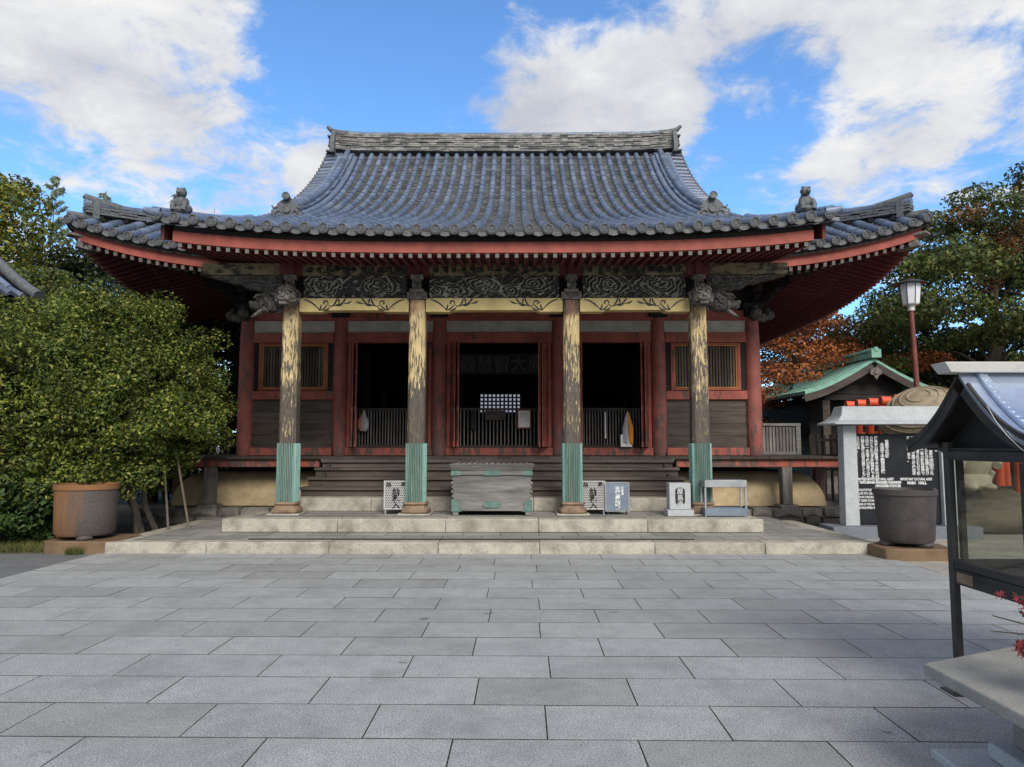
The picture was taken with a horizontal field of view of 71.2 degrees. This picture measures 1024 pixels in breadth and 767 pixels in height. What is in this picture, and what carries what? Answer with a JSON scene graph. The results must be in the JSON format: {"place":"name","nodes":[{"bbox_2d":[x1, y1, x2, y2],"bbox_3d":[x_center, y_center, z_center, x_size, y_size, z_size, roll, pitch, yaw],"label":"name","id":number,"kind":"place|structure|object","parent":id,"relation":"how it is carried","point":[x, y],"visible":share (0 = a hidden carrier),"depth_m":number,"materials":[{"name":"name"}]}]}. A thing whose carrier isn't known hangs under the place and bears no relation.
{"place":"outdoors","nodes":[
{"label":"outdoors","id":0,"kind":"place"},
{"bbox_2d":[0,257,45,332],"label":"tiled house","id":1,"kind":"structure","parent":0,"point":[14,284],"depth_m":17.61,"materials":[{"name":"grey tile"}]},
{"bbox_2d":[0,554,93,577],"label":"asphalt lane","id":2,"kind":"structure","parent":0,"point":[12,564],"depth_m":9.90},
{"bbox_2d":[61,545,85,554],"bbox_3d":[-6.426,2.442,10.547,0.424,0.144,0.272,0,-5,0],"label":"grass tuft","id":3,"kind":"object","parent":2,"relation":"on","point":[77,551],"visible":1,"depth_m":10.49,"materials":[{"name":"green plant"}]},
{"bbox_2d":[0,446,966,553],"bbox_3d":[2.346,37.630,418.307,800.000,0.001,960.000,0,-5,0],"label":"ground","id":4,"kind":"structure","parent":0,"point":[124,517],"depth_m":16.23,"materials":[{"name":"soil"}]},
{"bbox_2d":[0,443,47,537],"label":"leafy shrub","id":5,"kind":"object","parent":4,"relation":"on","point":[13,506],"visible":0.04,"depth_m":12.16,"materials":[{"name":"green plant"}]},
{"bbox_2d":[0,463,63,543],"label":"shrub","id":6,"kind":"object","parent":4,"relation":"on","point":[34,521],"visible":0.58,"depth_m":11.42,"materials":[{"name":"green plant"}]},
{"bbox_2d":[0,536,78,554],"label":"grass","id":7,"kind":"structure","parent":4,"relation":"on","point":[21,546],"depth_m":11.09,"materials":[{"name":"green plant"}]},
{"bbox_2d":[0,171,83,295],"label":"yellowing tree","id":8,"kind":"object","parent":4,"relation":"on","point":[19,192],"visible":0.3,"depth_m":26.39,"materials":[{"name":"green plant"}]},
{"bbox_2d":[27,174,74,270],"bbox_3d":[-21.902,-2.775,33.645,3.072,14.501,1.843,0,-5,0],"label":"bamboo","id":9,"kind":"object","parent":4,"relation":"on","point":[56,192],"visible":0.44,"depth_m":33.86,"materials":[{"name":"green plant"}]},
{"bbox_2d":[7,266,117,371],"bbox_3d":[-13.575,-0.041,21.830,7.388,7.100,7.656,0,-5,0],"label":"broadleaf tree","id":10,"kind":"object","parent":4,"relation":"on","point":[39,282],"visible":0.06,"depth_m":21.40,"materials":[{"name":"green plant"}]},
{"bbox_2d":[37,244,122,315],"bbox_3d":[-15.972,-1.134,29.622,7.500,10.579,7.789,3,-6,-32],"label":"dark evergreen","id":11,"kind":"object","parent":4,"relation":"on","point":[84,265],"visible":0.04,"depth_m":28.11,"materials":[{"name":"green plant"}]},
{"bbox_2d":[43,534,141,553],"bbox_3d":[-6.454,2.486,11.068,1.145,0.205,0.996,0,-5,0],"label":"tub base stone","id":12,"kind":"object","parent":4,"relation":"on","point":[95,545],"visible":0.6,"depth_m":10.59,"materials":[{"name":"brown stone"}]},
{"bbox_2d":[52,482,120,540],"bbox_3d":[-6.588,1.978,11.058,0.910,0.855,0.910,0,-5,0],"label":"iron tub","id":13,"kind":"object","parent":12,"relation":"on","point":[84,511],"visible":0.9,"depth_m":10.71,"materials":[{"name":"metal"}]},
{"bbox_2d":[87,191,111,287],"bbox_3d":[-18.836,-2.280,32.397,1.755,13.301,1.319,0,-5,0],"label":"bamboo","id":14,"kind":"object","parent":4,"relation":"on","point":[104,196],"visible":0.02,"depth_m":32.88,"materials":[{"name":"green plant"}]},
{"bbox_2d":[0,279,239,533],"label":"rounded bush","id":15,"kind":"object","parent":4,"relation":"on","point":[102,400],"visible":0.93,"depth_m":11.95,"materials":[{"name":"green plant"}]},
{"bbox_2d":[82,274,238,502],"bbox_3d":[-10.178,0.065,20.616,6.520,6.645,5.929,-3,-6,32],"label":"dark evergreen","id":16,"kind":"object","parent":4,"relation":"on","point":[114,285],"visible":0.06,"depth_m":20.02,"materials":[{"name":"green plant"}]},
{"bbox_2d":[163,451,169,529],"bbox_3d":[-6.031,1.927,12.461,0.044,1.519,0.894,4,-6,-35],"label":"support stake","id":17,"kind":"object","parent":4,"relation":"on","point":[166,505],"visible":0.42,"depth_m":12.39,"materials":[{"name":"brown wood"}]},
{"bbox_2d":[175,450,189,527],"bbox_3d":[-5.799,1.940,12.609,0.676,1.515,0.044,-4,-6,38],"label":"support stake","id":18,"kind":"object","parent":4,"relation":"on","point":[184,501],"visible":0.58,"depth_m":12.59,"materials":[{"name":"brown wood"}]},
{"bbox_2d":[146,317,245,496],"bbox_3d":[-9.121,0.327,21.608,7.069,6.805,7.090,0,-5,0],"label":"dark evergreen","id":19,"kind":"object","parent":4,"relation":"on","point":[227,326],"visible":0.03,"depth_m":19.76,"materials":[{"name":"green plant"}]},
{"bbox_2d":[163,400,236,504],"bbox_3d":[-8.640,1.840,19.604,1.872,2.896,1.619,0,-5,0],"label":"tree","id":20,"kind":"object","parent":4,"relation":"on","point":[213,452],"visible":0.01,"depth_m":19.25,"materials":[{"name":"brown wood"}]},
{"bbox_2d":[225,401,240,468],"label":"tree","id":21,"kind":"object","parent":4,"relation":"on","point":[231,426],"visible":0.01,"depth_m":19.60,"materials":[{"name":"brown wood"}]},
{"bbox_2d":[105,496,874,553],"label":"stone terrace","id":22,"kind":"structure","parent":4,"relation":"on","point":[355,525],"depth_m":11.66,"materials":[{"name":"beige stone"}]},
{"bbox_2d":[383,480,404,513],"bbox_3d":[-2.048,2.027,12.789,0.446,0.595,0.331,0,-5,0],"label":"prayer slip box","id":23,"kind":"object","parent":22,"relation":"on","point":[394,494],"visible":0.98,"depth_m":12.64,"materials":[{"name":"paper"}]},
{"bbox_2d":[449,462,533,515],"bbox_3d":[-0.348,1.864,12.719,1.475,0.902,0.835,0,-5,0],"label":"offertory box","id":24,"kind":"object","parent":22,"relation":"on","point":[492,486],"visible":1,"depth_m":12.40,"materials":[{"name":"grey wood"}]},
{"bbox_2d":[582,480,604,514],"bbox_3d":[1.432,2.025,12.770,0.446,0.595,0.331,0,-5,0],"label":"prayer slip box","id":25,"kind":"object","parent":22,"relation":"on","point":[593,494],"visible":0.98,"depth_m":12.62,"materials":[{"name":"paper"}]},
{"bbox_2d":[605,482,629,514],"bbox_3d":[1.852,2.034,12.709,0.424,0.566,0.306,0,-5,0],"label":"steel offering box","id":26,"kind":"object","parent":22,"relation":"on","point":[617,496],"visible":0.99,"depth_m":12.56,"materials":[{"name":"metal"}]},
{"bbox_2d":[664,482,693,515],"bbox_3d":[2.900,2.011,12.447,0.450,0.563,0.320,0,-5,0],"label":"stone name post","id":27,"kind":"object","parent":22,"relation":"on","point":[678,498],"visible":1,"depth_m":12.33,"materials":[{"name":"grey stone"}]},
{"bbox_2d":[700,479,747,516],"bbox_3d":[3.650,1.973,12.346,0.720,0.626,0.320,0,-5,0],"label":"steel table","id":28,"kind":"object","parent":22,"relation":"on","point":[727,511],"visible":0.98,"depth_m":12.21,"materials":[{"name":"silver metal"}]},
{"bbox_2d":[760,314,851,404],"bbox_3d":[13.534,-0.834,34.147,6.963,10.801,6.934,-2,-5,19],"label":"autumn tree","id":29,"kind":"object","parent":4,"relation":"on","point":[767,356],"visible":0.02,"depth_m":33.72,"materials":[{"name":"orange plant"}]},
{"bbox_2d":[809,435,838,500],"bbox_3d":[9.466,2.435,20.707,1.700,1.900,0.075,0,-5,0],"label":"lattice fence","id":30,"kind":"object","parent":4,"relation":"on","point":[830,439],"visible":0.29,"depth_m":20.72,"materials":[{"name":"brown wood"}]},
{"bbox_2d":[756,347,928,493],"bbox_3d":[11.904,1.560,27.441,4.710,4.798,8.721,0,-5,0],"label":"shrine","id":31,"kind":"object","parent":4,"relation":"on","point":[868,375],"visible":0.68,"depth_m":23.95,"materials":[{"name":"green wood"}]},
{"bbox_2d":[760,311,955,444],"bbox_3d":[11.495,0.265,28.609,10.198,7.698,10.021,0,-5,0],"label":"maple tree","id":32,"kind":"object","parent":4,"relation":"on","point":[834,349],"visible":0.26,"depth_m":26.32,"materials":[{"name":"orange plant"}]},
{"bbox_2d":[893,279,926,386],"bbox_3d":[7.999,0.353,14.178,0.620,4.931,0.620,0,-5,0],"label":"lamp post","id":33,"kind":"object","parent":4,"relation":"on","point":[910,293],"visible":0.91,"depth_m":14.22,"materials":[{"name":"metal"}]},
{"bbox_2d":[826,180,1023,484],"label":"broadleaf tree","id":34,"kind":"object","parent":4,"relation":"on","point":[993,332],"visible":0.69,"depth_m":23.84,"materials":[{"name":"green plant"}]},
{"bbox_2d":[843,295,1012,386],"bbox_3d":[17.085,0.167,30.568,8.630,8.181,9.125,0,-5,0],"label":"dark evergreen","id":35,"kind":"object","parent":4,"relation":"on","point":[925,373],"visible":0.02,"depth_m":28.59,"materials":[{"name":"green plant"}]},
{"bbox_2d":[897,358,983,385],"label":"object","id":36,"kind":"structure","parent":4,"relation":"on","point":[927,376],"depth_m":29.89,"materials":[{"name":"orange plant"}]},
{"bbox_2d":[927,161,1023,361],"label":"dark evergreen","id":37,"kind":"object","parent":4,"relation":"on","point":[1006,284],"visible":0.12,"depth_m":27.73,"materials":[{"name":"green plant"}]},
{"bbox_2d":[942,180,1023,298],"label":"cherry tree","id":38,"kind":"object","parent":4,"relation":"on","point":[1012,240],"visible":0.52,"depth_m":24.89,"materials":[{"name":"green plant"}]},
{"bbox_2d":[965,485,1022,533],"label":"boulder","id":39,"kind":"object","parent":4,"relation":"on","point":[998,510],"visible":0.38,"depth_m":12.93,"materials":[{"name":"stone"}]},
{"bbox_2d":[879,386,1001,490],"bbox_3d":[8.287,1.041,13.865,2.032,2.025,1.500,0,-5,0],"label":"stone statue","id":40,"kind":"object","parent":39,"relation":"on","point":[979,475],"visible":0.42,"depth_m":13.47,"materials":[{"name":"beige stone"}]},
{"bbox_2d":[986,339,1023,356],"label":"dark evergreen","id":41,"kind":"object","parent":4,"relation":"on","point":[1014,353],"depth_m":32.82,"materials":[{"name":"green plant"}]},
{"bbox_2d":[63,125,932,523],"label":"temple hall","id":42,"kind":"structure","parent":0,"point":[417,297],"depth_m":15.99,"materials":[{"name":"wood"}]},
{"bbox_2d":[258,343,328,390],"bbox_3d":[-5.097,-0.386,16.713,1.620,1.105,0.100,0,-5,0],"label":"window","id":43,"kind":"structure","parent":42,"relation":"in","point":[314,356],"depth_m":16.71,"materials":[{"name":"brown wood"}]},
{"bbox_2d":[349,342,353,446],"bbox_3d":[-3.669,0.258,16.344,0.043,2.370,0.460,1,-5,-15],"label":"door leaf","id":44,"kind":"structure","parent":42,"relation":"in","point":[352,345],"depth_m":16.19,"materials":[{"name":"red paint"}]},
{"bbox_2d":[353,342,357,446],"bbox_3d":[-3.584,0.258,16.344,0.043,2.370,0.460,1,-5,-15],"label":"door leaf","id":45,"kind":"structure","parent":42,"relation":"in","point":[356,344],"depth_m":16.18,"materials":[{"name":"red paint"}]},
{"bbox_2d":[358,410,368,430],"bbox_3d":[-3.425,0.855,16.481,0.253,0.485,0.137,0,-5,0],"label":"cloth streamer","id":46,"kind":"object","parent":42,"relation":"hanging from","point":[363,422],"visible":1,"depth_m":16.44,"materials":[{"name":"white fabric"}]},
{"bbox_2d":[426,344,428,446],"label":"door leaf","id":47,"kind":"structure","parent":42,"relation":"in","point":[427,346],"depth_m":16.51,"materials":[{"name":"red paint"}]},
{"bbox_2d":[449,342,455,446],"bbox_3d":[-1.359,0.257,16.331,0.043,2.370,0.460,1,-5,-15],"label":"door leaf","id":48,"kind":"structure","parent":42,"relation":"in","point":[452,346],"depth_m":16.24,"materials":[{"name":"red paint"}]},
{"bbox_2d":[455,342,458,446],"bbox_3d":[-1.274,0.257,16.331,0.043,2.370,0.460,1,-5,-15],"label":"door leaf","id":49,"kind":"structure","parent":42,"relation":"in","point":[457,344],"depth_m":16.18,"materials":[{"name":"red paint"}]},
{"bbox_2d":[471,411,476,429],"bbox_3d":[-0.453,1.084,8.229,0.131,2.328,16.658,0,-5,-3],"label":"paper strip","id":50,"kind":"object","parent":42,"relation":"attached to","point":[473,420],"visible":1,"depth_m":16.57,"materials":[{"name":"black paper"}]},
{"bbox_2d":[485,410,505,419],"bbox_3d":[-0.387,0.736,16.590,0.480,0.220,0.020,0,-5,0],"label":"wooden board","id":51,"kind":"object","parent":42,"relation":"attached to","point":[495,414],"visible":1,"depth_m":16.58,"materials":[{"name":"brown wood"}]},
{"bbox_2d":[517,410,530,428],"bbox_3d":[0.283,0.825,16.578,0.320,0.440,0.022,0,-5,0],"label":"framed notice","id":52,"kind":"object","parent":42,"relation":"attached to","point":[523,419],"visible":1,"depth_m":16.57,"materials":[{"name":"white paper"}]},
{"bbox_2d":[538,342,541,446],"bbox_3d":[0.676,0.256,16.320,0.043,2.370,0.460,-1,-5,15],"label":"door leaf","id":53,"kind":"structure","parent":42,"relation":"in","point":[539,343],"depth_m":16.14,"materials":[{"name":"red paint"}]},
{"bbox_2d":[542,342,548,446],"bbox_3d":[0.761,0.256,16.320,0.043,2.370,0.460,-1,-5,15],"label":"door leaf","id":54,"kind":"structure","parent":42,"relation":"in","point":[545,416],"depth_m":16.23,"materials":[{"name":"red paint"}]},
{"bbox_2d":[579,342,582,446],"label":"door leaf","id":55,"kind":"structure","parent":42,"relation":"in","point":[580,343],"depth_m":16.09,"materials":[{"name":"red paint"}]},
{"bbox_2d":[604,412,605,438],"bbox_3d":[2.163,0.969,16.559,0.035,0.610,0.015,0,-5,0],"label":"slip string","id":56,"kind":"object","parent":42,"relation":"hanging from","point":[605,424],"visible":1,"depth_m":16.55,"materials":[{"name":"white paper"}]},
{"bbox_2d":[620,435,631,446],"bbox_3d":[2.612,1.309,16.374,0.260,0.280,0.120,0,-5,0],"label":"white box","id":57,"kind":"object","parent":42,"relation":"on","point":[622,444],"visible":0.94,"depth_m":16.31,"materials":[{"name":"paper"}]},
{"bbox_2d":[622,412,633,443],"bbox_3d":[2.649,1.015,16.348,0.252,0.745,0.148,0,-5,0],"label":"cloth streamer","id":58,"kind":"object","parent":42,"relation":"hanging from","point":[627,428],"visible":1,"depth_m":16.30,"materials":[{"name":"fabric"}]},
{"bbox_2d":[640,342,645,446],"bbox_3d":[2.986,0.255,16.307,0.043,2.370,0.460,-1,-5,15],"label":"door leaf","id":59,"kind":"structure","parent":42,"relation":"in","point":[641,343],"depth_m":16.16,"materials":[{"name":"red paint"}]},
{"bbox_2d":[644,342,648,446],"bbox_3d":[3.071,0.255,16.307,0.043,2.370,0.460,-1,-5,15],"label":"door leaf","id":60,"kind":"structure","parent":42,"relation":"in","point":[645,344],"depth_m":16.16,"materials":[{"name":"red paint"}]},
{"bbox_2d":[670,343,740,389],"bbox_3d":[4.503,-0.390,16.660,1.620,1.105,0.100,0,-5,0],"label":"window","id":61,"kind":"structure","parent":42,"relation":"in","point":[724,362],"depth_m":16.65,"materials":[{"name":"red paint"}]},
{"bbox_2d":[0,553,1023,766],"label":"stone paving","id":62,"kind":"structure","parent":0,"point":[345,660],"depth_m":5.33,"materials":[{"name":"stone"}]},
{"bbox_2d":[446,562,647,766],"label":"joint bed","id":63,"kind":"object","parent":62,"relation":"in","point":[550,677],"visible":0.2,"depth_m":4.75,"materials":[{"name":"grey concrete"}]},
{"bbox_2d":[906,362,1023,696],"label":"candle cabinet","id":64,"kind":"object","parent":62,"relation":"on","point":[978,415],"visible":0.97,"depth_m":4.52,"materials":[{"name":"metal"}]},
{"bbox_2d":[924,646,1023,766],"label":"stone table","id":65,"kind":"object","parent":62,"relation":"on","point":[992,681],"visible":0.94,"depth_m":3.42,"materials":[{"name":"grey stone"}]},
{"bbox_3d":[2.417,1.220,3.013,0.170,0.220,0.170,0,-5,0],"label":"stone vase","id":66,"kind":"object","parent":65,"relation":"on","visible":0},
{"bbox_2d":[991,591,1023,659],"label":"maple sprigs","id":67,"kind":"object","parent":66,"relation":"in","point":[1019,645],"visible":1,"depth_m":3.08,"materials":[{"name":"red plant"}]},
{"bbox_2d":[0,0,1023,431],"label":"sky","id":68,"kind":"structure","parent":0,"point":[231,103],"materials":[{"name":"blue"}]},
{"bbox_2d":[844,401,862,433],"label":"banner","id":69,"kind":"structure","parent":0,"point":[859,429],"depth_m":19.96,"materials":[{"name":"paint"}]},
{"bbox_2d":[854,399,873,433],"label":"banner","id":70,"kind":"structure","parent":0,"point":[869,429],"depth_m":19.32,"materials":[{"name":"paint"}]},
{"bbox_2d":[866,398,885,433],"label":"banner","id":71,"kind":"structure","parent":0,"point":[871,401],"depth_m":18.71,"materials":[{"name":"paint"}]},
{"bbox_2d":[878,396,967,491],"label":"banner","id":72,"kind":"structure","parent":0,"point":[883,400],"depth_m":18.09,"materials":[{"name":"paint"}]},
{"bbox_2d":[864,534,1023,574],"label":"gravel yard","id":73,"kind":"structure","parent":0,"point":[999,546],"depth_m":11.05,"materials":[{"name":"beige gravel"}]},
{"bbox_2d":[817,406,983,538],"bbox_3d":[6.791,1.563,12.625,2.560,2.310,0.760,0,-5,0],"label":"notice board","id":74,"kind":"object","parent":73,"relation":"on","point":[867,463],"visible":0.75,"depth_m":12.56,"materials":[{"name":"stone"}]},
{"bbox_2d":[867,542,947,560],"bbox_3d":[5.751,2.434,10.348,1.043,0.185,0.823,0,-5,0],"label":"tub base stone","id":75,"kind":"object","parent":73,"relation":"on","point":[910,552],"visible":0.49,"depth_m":9.97,"materials":[{"name":"beige stone"}]},
{"bbox_2d":[872,487,937,547],"bbox_3d":[5.719,1.951,10.389,0.850,0.835,0.850,0,-5,0],"label":"iron tub","id":76,"kind":"object","parent":75,"relation":"on","point":[905,515],"visible":0.94,"depth_m":10.08,"materials":[{"name":"grey metal"}]},
{"bbox_2d":[992,462,1004,485],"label":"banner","id":77,"kind":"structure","parent":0,"point":[998,479],"depth_m":14.10,"materials":[{"name":"paint"}]},
{"bbox_2d":[1004,462,1011,485],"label":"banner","id":78,"kind":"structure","parent":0,"point":[1007,475],"depth_m":16.62,"materials":[{"name":"paint"}]},
{"bbox_2d":[1014,462,1020,493],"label":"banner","id":79,"kind":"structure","parent":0,"point":[1017,477],"depth_m":13.52,"materials":[{"name":"paint"}]}
]}

